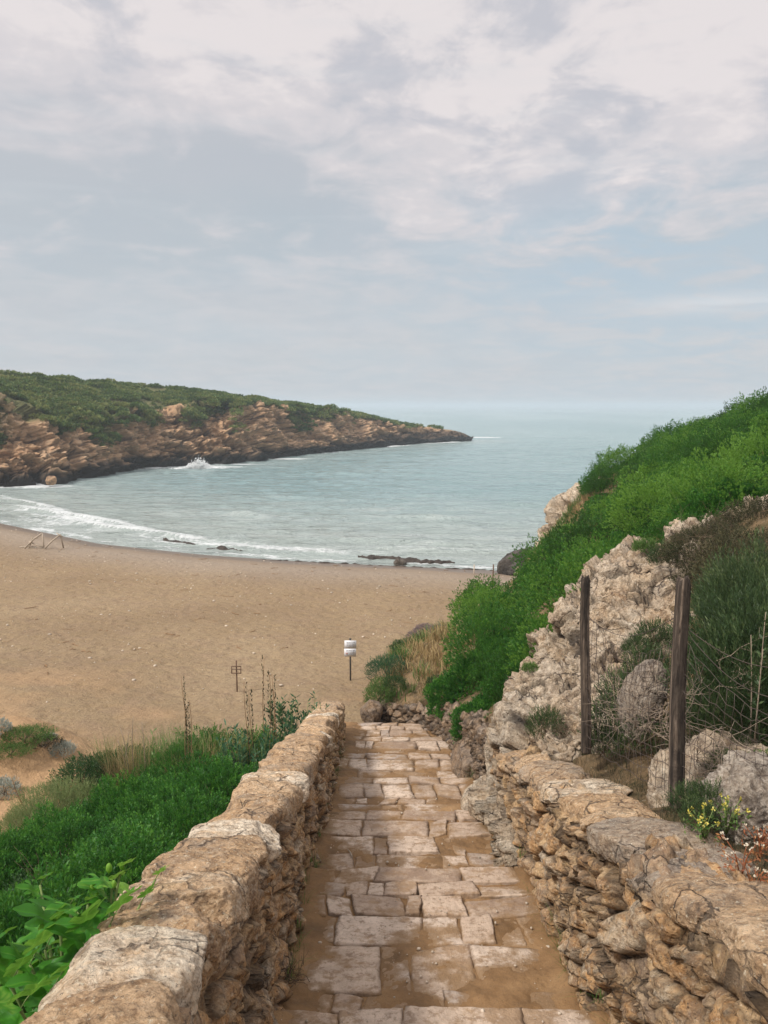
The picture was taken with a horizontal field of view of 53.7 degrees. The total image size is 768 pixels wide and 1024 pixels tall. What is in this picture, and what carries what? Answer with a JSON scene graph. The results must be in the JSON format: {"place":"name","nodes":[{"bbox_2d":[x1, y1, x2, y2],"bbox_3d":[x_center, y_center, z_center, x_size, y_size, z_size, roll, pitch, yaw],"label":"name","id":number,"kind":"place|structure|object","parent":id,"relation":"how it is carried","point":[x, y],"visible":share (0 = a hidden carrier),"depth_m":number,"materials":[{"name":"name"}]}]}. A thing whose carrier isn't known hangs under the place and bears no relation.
{"place":"outdoors","nodes":[
{"label":"outdoors","id":0,"kind":"place"},
{"bbox_2d":[0,373,472,486],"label":"headland","id":1,"kind":"structure","parent":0,"point":[33,451],"depth_m":116.03,"materials":[{"name":"stone"}]},
{"bbox_2d":[0,369,443,448],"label":"headland scrub","id":2,"kind":"object","parent":1,"relation":"on","point":[84,397],"visible":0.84,"depth_m":114.17,"materials":[{"name":"plant"}]},
{"bbox_2d":[0,523,516,880],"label":"ground","id":3,"kind":"structure","parent":0,"point":[111,698],"depth_m":25.08,"materials":[{"name":"sand"}]},
{"bbox_2d":[0,775,22,799],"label":"silver bush","id":4,"kind":"object","parent":3,"relation":"on","point":[4,780],"visible":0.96,"depth_m":12.24,"materials":[{"name":"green plant"}]},
{"bbox_2d":[0,850,29,891],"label":"mastic shrub","id":5,"kind":"object","parent":3,"relation":"on","point":[3,876],"visible":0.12,"depth_m":8.80,"materials":[{"name":"green plant"}]},
{"bbox_2d":[0,741,37,759],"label":"dune plant","id":6,"kind":"object","parent":3,"relation":"on","point":[13,749],"visible":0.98,"depth_m":12.98,"materials":[{"name":"green plant"}]},
{"bbox_2d":[0,817,56,888],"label":"mastic shrub","id":7,"kind":"object","parent":3,"relation":"on","point":[9,839],"visible":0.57,"depth_m":9.18,"materials":[{"name":"green plant"}]},
{"bbox_2d":[0,723,59,747],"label":"dune plant","id":8,"kind":"object","parent":3,"relation":"on","point":[41,735],"visible":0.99,"depth_m":13.36,"materials":[{"name":"green plant"}]},
{"bbox_2d":[0,798,69,840],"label":"grey shrub","id":9,"kind":"object","parent":3,"relation":"on","point":[23,813],"visible":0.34,"depth_m":10.79,"materials":[{"name":"green plant"}]},
{"bbox_2d":[10,796,90,859],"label":"mastic shrub","id":10,"kind":"object","parent":3,"relation":"on","point":[42,819],"visible":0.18,"depth_m":10.29,"materials":[{"name":"green plant"}]},
{"bbox_2d":[0,805,106,881],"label":"mastic shrub","id":11,"kind":"object","parent":3,"relation":"on","point":[58,834],"visible":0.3,"depth_m":9.43,"materials":[{"name":"green plant"}]},
{"bbox_2d":[3,774,110,829],"bbox_3d":[-4.916,4.336,11.366,1.573,0.694,1.773,0,8,0],"label":"grey shrub","id":12,"kind":"object","parent":3,"relation":"on","point":[45,787],"visible":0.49,"depth_m":11.40,"materials":[{"name":"green plant"}]},
{"bbox_2d":[0,856,119,961],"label":"mastic shrub","id":13,"kind":"object","parent":3,"relation":"on","point":[19,897],"visible":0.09,"depth_m":4.50,"materials":[{"name":"green plant"}]},
{"bbox_2d":[48,739,77,757],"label":"silver bush","id":14,"kind":"object","parent":3,"relation":"on","point":[65,746],"visible":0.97,"depth_m":13.54,"materials":[{"name":"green plant"}]},
{"bbox_2d":[55,777,108,812],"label":"grey shrub","id":15,"kind":"object","parent":3,"relation":"on","point":[88,786],"visible":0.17,"depth_m":11.68,"materials":[{"name":"green plant"}]},
{"bbox_2d":[0,857,168,1023],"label":"fig sapling","id":16,"kind":"object","parent":3,"relation":"on","point":[27,982],"visible":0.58,"depth_m":2.83,"materials":[{"name":"green plant"}]},
{"bbox_2d":[44,750,126,805],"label":"olive shrub","id":17,"kind":"object","parent":3,"relation":"on","point":[68,770],"visible":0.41,"depth_m":12.36,"materials":[{"name":"green plant"}]},
{"bbox_2d":[54,820,139,868],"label":"mastic shrub","id":18,"kind":"object","parent":3,"relation":"on","point":[106,830],"visible":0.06,"depth_m":8.84,"materials":[{"name":"green plant"}]},
{"bbox_2d":[31,811,178,907],"bbox_3d":[-2.270,3.144,6.441,1.729,0.912,1.744,-1,8,-10],"label":"mastic shrub","id":19,"kind":"object","parent":3,"relation":"on","point":[105,856],"visible":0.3,"depth_m":6.51,"materials":[{"name":"green plant"}]},
{"bbox_2d":[71,787,156,839],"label":"mastic shrub","id":20,"kind":"object","parent":3,"relation":"on","point":[109,818],"visible":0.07,"depth_m":10.20,"materials":[{"name":"green plant"}]},
{"bbox_2d":[78,737,151,784],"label":"olive shrub","id":21,"kind":"object","parent":3,"relation":"on","point":[114,762],"visible":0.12,"depth_m":12.72,"materials":[{"name":"green plant"}]},
{"bbox_2d":[68,766,163,825],"bbox_3d":[-3.807,4.246,10.977,1.598,1.136,1.544,-3,9,-23],"label":"mastic shrub","id":22,"kind":"object","parent":3,"relation":"on","point":[95,799],"visible":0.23,"depth_m":10.91,"materials":[{"name":"green plant"}]},
{"bbox_2d":[61,822,187,883],"bbox_3d":[-2.389,3.490,7.205,1.544,1.094,1.599,4,9,27],"label":"mastic shrub","id":23,"kind":"object","parent":3,"relation":"on","point":[172,830],"visible":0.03,"depth_m":7.56,"materials":[{"name":"green plant"}]},
{"bbox_2d":[90,736,168,786],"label":"dry grass tuft","id":24,"kind":"object","parent":3,"relation":"on","point":[133,759],"visible":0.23,"depth_m":12.15,"materials":[{"name":"plant"}]},
{"bbox_2d":[94,727,165,785],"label":"dry grass tuft","id":25,"kind":"object","parent":3,"relation":"on","point":[117,762],"visible":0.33,"depth_m":12.26,"materials":[{"name":"plant"}]},
{"bbox_2d":[103,755,179,815],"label":"mastic shrub","id":26,"kind":"object","parent":3,"relation":"on","point":[158,771],"visible":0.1,"depth_m":11.38,"materials":[{"name":"green plant"}]},
{"bbox_2d":[101,802,196,857],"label":"mastic shrub","id":27,"kind":"object","parent":3,"relation":"on","point":[130,820],"visible":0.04,"depth_m":9.47,"materials":[{"name":"green plant"}]},
{"bbox_2d":[111,771,194,836],"bbox_3d":[-3.023,4.071,10.378,1.587,0.912,1.540,6,10,37],"label":"mastic shrub","id":28,"kind":"object","parent":3,"relation":"on","point":[158,788],"visible":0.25,"depth_m":10.36,"materials":[{"name":"green plant"}]},
{"bbox_2d":[116,724,204,775],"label":"grass tuft","id":29,"kind":"object","parent":3,"relation":"on","point":[150,748],"visible":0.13,"depth_m":12.33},
{"bbox_2d":[138,743,192,781],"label":"mastic shrub","id":30,"kind":"object","parent":3,"relation":"on","point":[169,759],"visible":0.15,"depth_m":11.88,"materials":[{"name":"green plant"}]},
{"bbox_2d":[132,781,229,847],"bbox_3d":[-2.245,3.664,8.896,1.465,0.857,1.455,-4,9,-25],"label":"mastic shrub","id":31,"kind":"object","parent":3,"relation":"on","point":[182,819],"visible":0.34,"depth_m":8.87,"materials":[{"name":"green plant"}]},
{"bbox_2d":[20,701,345,1023],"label":"stone wall","id":32,"kind":"structure","parent":3,"relation":"on","point":[207,931],"depth_m":3.43,"materials":[{"name":"stone"}]},
{"bbox_2d":[278,943,309,990],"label":"dead branches","id":33,"kind":"object","parent":32,"relation":"attached to","point":[294,981],"visible":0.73,"depth_m":4.69,"materials":[{"name":"brown plant"}]},
{"bbox_2d":[286,739,617,1023],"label":"wall weeds","id":34,"kind":"object","parent":32,"relation":"on","point":[320,836],"depth_m":5.41,"materials":[{"name":"green plant"}]},
{"bbox_2d":[181,676,191,759],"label":"dry stalks","id":35,"kind":"object","parent":3,"relation":"on","point":[186,724],"visible":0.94,"depth_m":11.84,"materials":[{"name":"brown plant"}]},
{"bbox_2d":[148,749,231,803],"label":"mastic shrub","id":36,"kind":"object","parent":3,"relation":"on","point":[193,762],"visible":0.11,"depth_m":11.30,"materials":[{"name":"green plant"}]},
{"bbox_2d":[165,722,236,761],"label":"mastic shrub","id":37,"kind":"object","parent":3,"relation":"on","point":[208,732],"visible":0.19,"depth_m":12.62,"materials":[{"name":"green plant"}]},
{"bbox_2d":[154,747,258,831],"bbox_3d":[-2.245,3.754,10.233,1.645,0.944,1.659,-3,8,-19],"label":"mastic shrub","id":38,"kind":"object","parent":3,"relation":"on","point":[214,780],"visible":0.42,"depth_m":10.18,"materials":[{"name":"green plant"}]},
{"bbox_2d":[0,538,432,674],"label":"beach sticks","id":39,"kind":"object","parent":3,"relation":"on","point":[195,619],"visible":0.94,"depth_m":28.55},
{"bbox_2d":[215,716,271,776],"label":"leafy weed","id":40,"kind":"object","parent":3,"relation":"on","point":[266,739],"visible":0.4,"depth_m":11.51,"materials":[{"name":"green plant"}]},
{"bbox_2d":[0,529,511,710],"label":"beach pebbles","id":41,"kind":"object","parent":3,"relation":"on","point":[155,665],"visible":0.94,"depth_m":30.77,"materials":[{"name":"stone"}]},
{"bbox_2d":[229,724,284,768],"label":"mastic shrub","id":42,"kind":"object","parent":3,"relation":"on","point":[255,732],"visible":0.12,"depth_m":12.69,"materials":[{"name":"green plant"}]},
{"bbox_2d":[261,654,276,747],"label":"dry stalks","id":43,"kind":"object","parent":3,"relation":"on","point":[271,690],"visible":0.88,"depth_m":12.21,"materials":[{"name":"brown plant"}]},
{"bbox_2d":[258,698,296,751],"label":"leafy weed","id":44,"kind":"object","parent":3,"relation":"on","point":[283,725],"visible":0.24,"depth_m":12.30,"materials":[{"name":"green plant"}]},
{"bbox_2d":[266,699,313,741],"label":"leafy weed","id":45,"kind":"object","parent":3,"relation":"on","point":[294,717],"visible":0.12,"depth_m":12.73,"materials":[{"name":"green plant"}]},
{"bbox_2d":[276,690,329,735],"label":"leafy weed","id":46,"kind":"object","parent":3,"relation":"on","point":[288,713],"visible":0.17,"depth_m":12.94,"materials":[{"name":"green plant"}]},
{"bbox_2d":[344,638,355,680],"bbox_3d":[-0.877,3.966,19.786,0.380,1.382,0.072,0,8,0],"label":"beach sign","id":47,"kind":"object","parent":3,"relation":"on","point":[349,644],"visible":0.97,"depth_m":19.70,"materials":[{"name":"metal"}]},
{"bbox_2d":[360,699,382,722],"bbox_3d":[-0.281,4.196,15.903,0.435,0.527,0.552,-5,9,-31],"label":"rock","id":48,"kind":"object","parent":3,"relation":"on","point":[371,711],"visible":0.95,"depth_m":15.73,"materials":[{"name":"stone"}]},
{"bbox_2d":[282,722,596,1023],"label":"stone steps","id":49,"kind":"structure","parent":3,"relation":"on","point":[347,976],"depth_m":6.06,"materials":[{"name":"stone"}]},
{"bbox_2d":[281,736,587,1022],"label":"path grit","id":50,"kind":"object","parent":49,"relation":"on","point":[432,951],"visible":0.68,"depth_m":5.91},
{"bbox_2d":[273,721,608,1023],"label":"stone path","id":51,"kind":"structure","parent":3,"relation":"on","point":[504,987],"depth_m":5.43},
{"bbox_2d":[577,688,636,746],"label":"herb","id":52,"kind":"object","parent":3,"relation":"on","point":[611,707],"visible":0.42,"depth_m":6.16,"materials":[{"name":"green plant"}]},
{"bbox_2d":[489,745,767,1023],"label":"stone wall","id":53,"kind":"structure","parent":3,"relation":"on","point":[657,919],"depth_m":3.87,"materials":[{"name":"stone"}]},
{"bbox_2d":[616,659,667,745],"bbox_3d":[2.036,1.496,5.998,0.364,0.704,0.359,0,8,0],"label":"rock","id":54,"kind":"object","parent":3,"relation":"on","point":[662,699],"visible":0.66,"depth_m":5.87,"materials":[{"name":"grey stone"}]},
{"bbox_2d":[582,651,720,747],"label":"dead branches","id":55,"kind":"object","parent":3,"relation":"on","point":[631,709],"visible":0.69,"depth_m":5.20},
{"bbox_2d":[0,406,731,570],"bbox_3d":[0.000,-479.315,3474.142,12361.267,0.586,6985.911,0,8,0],"label":"sea","id":56,"kind":"structure","parent":0,"point":[493,487],"depth_m":76.37,"materials":[{"name":"liquid"}]},
{"bbox_2d":[358,555,454,563],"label":"seagrass bank","id":57,"kind":"structure","parent":56,"relation":"in","point":[407,559],"depth_m":43.99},
{"bbox_2d":[0,0,767,405],"label":"sky","id":58,"kind":"structure","parent":0,"point":[320,202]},
{"bbox_2d":[362,470,767,881],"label":"hillside","id":59,"kind":"structure","parent":0,"point":[413,697],"depth_m":6.37,"materials":[{"name":"soil"}]},
{"bbox_2d":[362,675,395,704],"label":"green bush","id":60,"kind":"object","parent":59,"relation":"on","point":[380,688],"visible":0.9,"depth_m":16.21,"materials":[{"name":"green plant"}]},
{"bbox_2d":[362,651,410,681],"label":"heath bush","id":61,"kind":"object","parent":59,"relation":"on","point":[385,661],"visible":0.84,"depth_m":17.08,"materials":[{"name":"green plant"}]},
{"bbox_2d":[378,700,489,779],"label":"wall","id":62,"kind":"structure","parent":59,"relation":"on","point":[474,726],"depth_m":13.25,"materials":[{"name":"stone"}]},
{"bbox_2d":[448,695,488,743],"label":"mastic shrub","id":63,"kind":"object","parent":62,"relation":"on","point":[455,725],"visible":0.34,"depth_m":11.90,"materials":[{"name":"green plant"}]},
{"bbox_2d":[422,668,474,719],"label":"mastic shrub","id":64,"kind":"object","parent":59,"relation":"on","point":[431,689],"visible":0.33,"depth_m":13.99,"materials":[{"name":"green plant"}]},
{"bbox_2d":[450,740,473,777],"bbox_3d":[1.325,3.700,11.242,0.676,0.670,0.992,0,8,0],"label":"rock","id":65,"kind":"object","parent":59,"relation":"on","point":[461,760],"visible":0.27,"depth_m":11.03,"materials":[{"name":"stone"}]},
{"bbox_2d":[439,648,499,703],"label":"mastic shrub","id":66,"kind":"object","parent":59,"relation":"on","point":[448,678],"visible":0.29,"depth_m":13.75,"materials":[{"name":"green plant"}]},
{"bbox_2d":[497,546,533,575],"bbox_3d":[7.597,2.877,40.403,3.226,2.293,2.676,0,8,0],"label":"dark rock","id":67,"kind":"object","parent":59,"relation":"on","point":[505,564],"visible":0.2,"depth_m":39.84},
{"bbox_2d":[515,467,612,573],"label":"sea cliff","id":68,"kind":"structure","parent":59,"relation":"on","point":[556,505],"depth_m":36.91,"materials":[{"name":"stone"}]},
{"bbox_2d":[372,462,763,704],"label":"green grass","id":69,"kind":"structure","parent":59,"relation":"on","point":[401,651],"depth_m":17.86,"materials":[{"name":"plant"}]},
{"bbox_2d":[377,453,762,695],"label":"dry grass","id":70,"kind":"structure","parent":59,"relation":"on","point":[431,638],"depth_m":17.33,"materials":[{"name":"plant"}]},
{"bbox_2d":[439,386,767,702],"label":"hillside scrub","id":71,"kind":"object","parent":59,"relation":"on","point":[732,443],"visible":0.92,"depth_m":14.49,"materials":[{"name":"green plant"}]},
{"bbox_2d":[591,720,627,757],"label":"herb","id":72,"kind":"object","parent":59,"relation":"on","point":[593,742],"visible":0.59,"depth_m":6.04,"materials":[{"name":"green plant"}]},
{"bbox_2d":[591,662,639,713],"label":"herb","id":73,"kind":"object","parent":59,"relation":"on","point":[610,689],"visible":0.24,"depth_m":6.63,"materials":[{"name":"green plant"}]},
{"bbox_2d":[467,495,766,866],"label":"rock outcrop","id":74,"kind":"object","parent":59,"relation":"on","point":[629,587],"visible":0.48,"depth_m":8.44,"materials":[{"name":"stone"}]},
{"bbox_2d":[524,703,571,740],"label":"herb","id":75,"kind":"object","parent":74,"relation":"on","point":[538,717],"visible":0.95,"depth_m":7.26,"materials":[{"name":"green plant"}]},
{"bbox_2d":[619,631,654,658],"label":"herb","id":76,"kind":"object","parent":74,"relation":"on","point":[630,642],"visible":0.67,"depth_m":7.88,"materials":[{"name":"green plant"}]},
{"bbox_2d":[630,536,658,552],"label":"green plant","id":77,"kind":"object","parent":74,"relation":"on","point":[637,546],"visible":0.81,"depth_m":9.85,"materials":[{"name":"green plant"}]},
{"bbox_2d":[619,640,670,684],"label":"herb","id":78,"kind":"object","parent":74,"relation":"on","point":[634,651],"visible":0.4,"depth_m":7.39,"materials":[{"name":"green plant"}]},
{"bbox_2d":[631,617,671,649],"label":"herb","id":79,"kind":"object","parent":74,"relation":"on","point":[665,636],"visible":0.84,"depth_m":7.95,"materials":[{"name":"green plant"}]},
{"bbox_2d":[644,537,679,564],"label":"herb","id":80,"kind":"object","parent":74,"relation":"on","point":[652,559],"visible":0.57,"depth_m":9.58,"materials":[{"name":"green plant"}]},
{"bbox_2d":[671,486,730,519],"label":"mastic shrub","id":81,"kind":"object","parent":74,"relation":"on","point":[705,498],"visible":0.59,"depth_m":10.83,"materials":[{"name":"green plant"}]},
{"bbox_2d":[651,483,766,565],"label":"dead branches","id":82,"kind":"object","parent":74,"relation":"on","point":[703,525],"visible":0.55,"depth_m":8.98,"materials":[{"name":"brown plant"}]},
{"bbox_2d":[611,700,668,755],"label":"herb","id":83,"kind":"object","parent":59,"relation":"on","point":[645,741],"visible":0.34,"depth_m":5.87,"materials":[{"name":"green plant"}]},
{"bbox_2d":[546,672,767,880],"bbox_3d":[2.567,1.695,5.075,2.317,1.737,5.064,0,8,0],"label":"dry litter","id":84,"kind":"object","parent":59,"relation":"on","point":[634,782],"visible":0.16,"depth_m":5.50,"materials":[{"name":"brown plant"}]},
{"bbox_2d":[579,575,767,809],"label":"wire fence","id":85,"kind":"object","parent":59,"relation":"on","point":[678,708],"visible":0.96,"depth_m":4.54,"materials":[{"name":"brown wood"}]},
{"bbox_2d":[661,776,710,821],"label":"herb","id":86,"kind":"object","parent":59,"relation":"on","point":[679,793],"visible":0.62,"depth_m":4.25,"materials":[{"name":"green plant"}]},
{"bbox_2d":[677,793,724,831],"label":"herb","id":87,"kind":"object","parent":59,"relation":"on","point":[700,809],"visible":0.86,"depth_m":3.98,"materials":[{"name":"green plant"}]},
{"bbox_2d":[683,803,719,842],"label":"flowering herb","id":88,"kind":"object","parent":59,"relation":"on","point":[704,827],"visible":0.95,"depth_m":3.89,"materials":[{"name":"yellow plant"}]},
{"bbox_2d":[680,775,724,825],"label":"herb","id":89,"kind":"object","parent":59,"relation":"on","point":[707,791],"visible":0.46,"depth_m":4.14,"materials":[{"name":"green plant"}]},
{"bbox_2d":[655,516,753,571],"bbox_3d":[4.096,0.398,9.151,1.474,0.663,1.323,5,10,34],"label":"heath bush","id":90,"kind":"object","parent":59,"relation":"on","point":[693,538],"visible":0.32,"depth_m":9.15,"materials":[{"name":"brown plant"}]},
{"bbox_2d":[645,729,767,807],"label":"rock","id":91,"kind":"object","parent":59,"relation":"on","point":[652,790],"visible":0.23,"depth_m":4.90,"materials":[{"name":"stone"}]},
{"bbox_2d":[642,694,767,776],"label":"dead branches","id":92,"kind":"object","parent":91,"relation":"on","point":[710,750],"visible":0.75,"depth_m":4.69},
{"bbox_2d":[745,611,767,742],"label":"tall weed","id":93,"kind":"object","parent":91,"relation":"on","point":[762,660],"visible":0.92,"depth_m":4.96,"materials":[{"name":"grey plant"}]},
{"bbox_2d":[659,591,767,745],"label":"spiky shrub","id":94,"kind":"object","parent":59,"relation":"on","point":[726,634],"visible":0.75,"depth_m":5.35,"materials":[{"name":"green plant"}]},
{"bbox_2d":[664,567,767,706],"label":"spiky shrub","id":95,"kind":"object","parent":59,"relation":"on","point":[711,613],"visible":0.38,"depth_m":5.85,"materials":[{"name":"green plant"}]},
{"bbox_2d":[668,670,767,742],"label":"spiky shrub","id":96,"kind":"object","parent":59,"relation":"on","point":[690,706],"visible":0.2,"depth_m":5.37,"materials":[{"name":"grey plant"}]},
{"bbox_2d":[697,791,750,834],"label":"flowering herb","id":97,"kind":"object","parent":59,"relation":"on","point":[726,809],"visible":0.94,"depth_m":3.94,"materials":[{"name":"yellow plant"}]},
{"bbox_2d":[682,517,767,585],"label":"heath bush","id":98,"kind":"object","parent":59,"relation":"on","point":[720,541],"visible":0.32,"depth_m":8.26,"materials":[{"name":"brown plant"}]},
{"bbox_2d":[685,661,767,746],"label":"spiky shrub","id":99,"kind":"object","parent":59,"relation":"on","point":[742,697],"visible":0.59,"depth_m":5.17,"materials":[{"name":"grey plant"}]},
{"bbox_2d":[698,477,754,512],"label":"mastic shrub","id":100,"kind":"object","parent":59,"relation":"on","point":[734,492],"visible":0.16,"depth_m":11.22,"materials":[{"name":"green plant"}]},
{"bbox_2d":[690,556,766,618],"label":"spiky shrub","id":101,"kind":"object","parent":59,"relation":"on","point":[712,583],"visible":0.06,"depth_m":7.46,"materials":[{"name":"green plant"}]},
{"bbox_2d":[690,525,767,627],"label":"spiky shrub","id":102,"kind":"object","parent":59,"relation":"on","point":[743,571],"visible":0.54,"depth_m":6.81,"materials":[{"name":"green plant"}]},
{"bbox_2d":[699,750,767,844],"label":"rock","id":103,"kind":"object","parent":59,"relation":"on","point":[743,780],"visible":0.62,"depth_m":4.02,"materials":[{"name":"grey stone"}]},
{"bbox_2d":[713,831,762,873],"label":"flowering herb","id":104,"kind":"object","parent":59,"relation":"on","point":[750,852],"visible":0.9,"depth_m":3.44,"materials":[{"name":"red plant"}]},
{"bbox_2d":[719,491,767,530],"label":"heath bush","id":105,"kind":"object","parent":59,"relation":"on","point":[754,505],"visible":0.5,"depth_m":9.60,"materials":[{"name":"brown plant"}]},
{"bbox_2d":[720,574,767,688],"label":"spiky shrub","id":106,"kind":"object","parent":59,"relation":"on","point":[761,589],"visible":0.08,"depth_m":5.89,"materials":[{"name":"green plant"}]},
{"bbox_2d":[739,822,767,864],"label":"flowering herb","id":107,"kind":"object","parent":59,"relation":"on","point":[762,842],"visible":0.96,"depth_m":3.60,"materials":[{"name":"red plant"}]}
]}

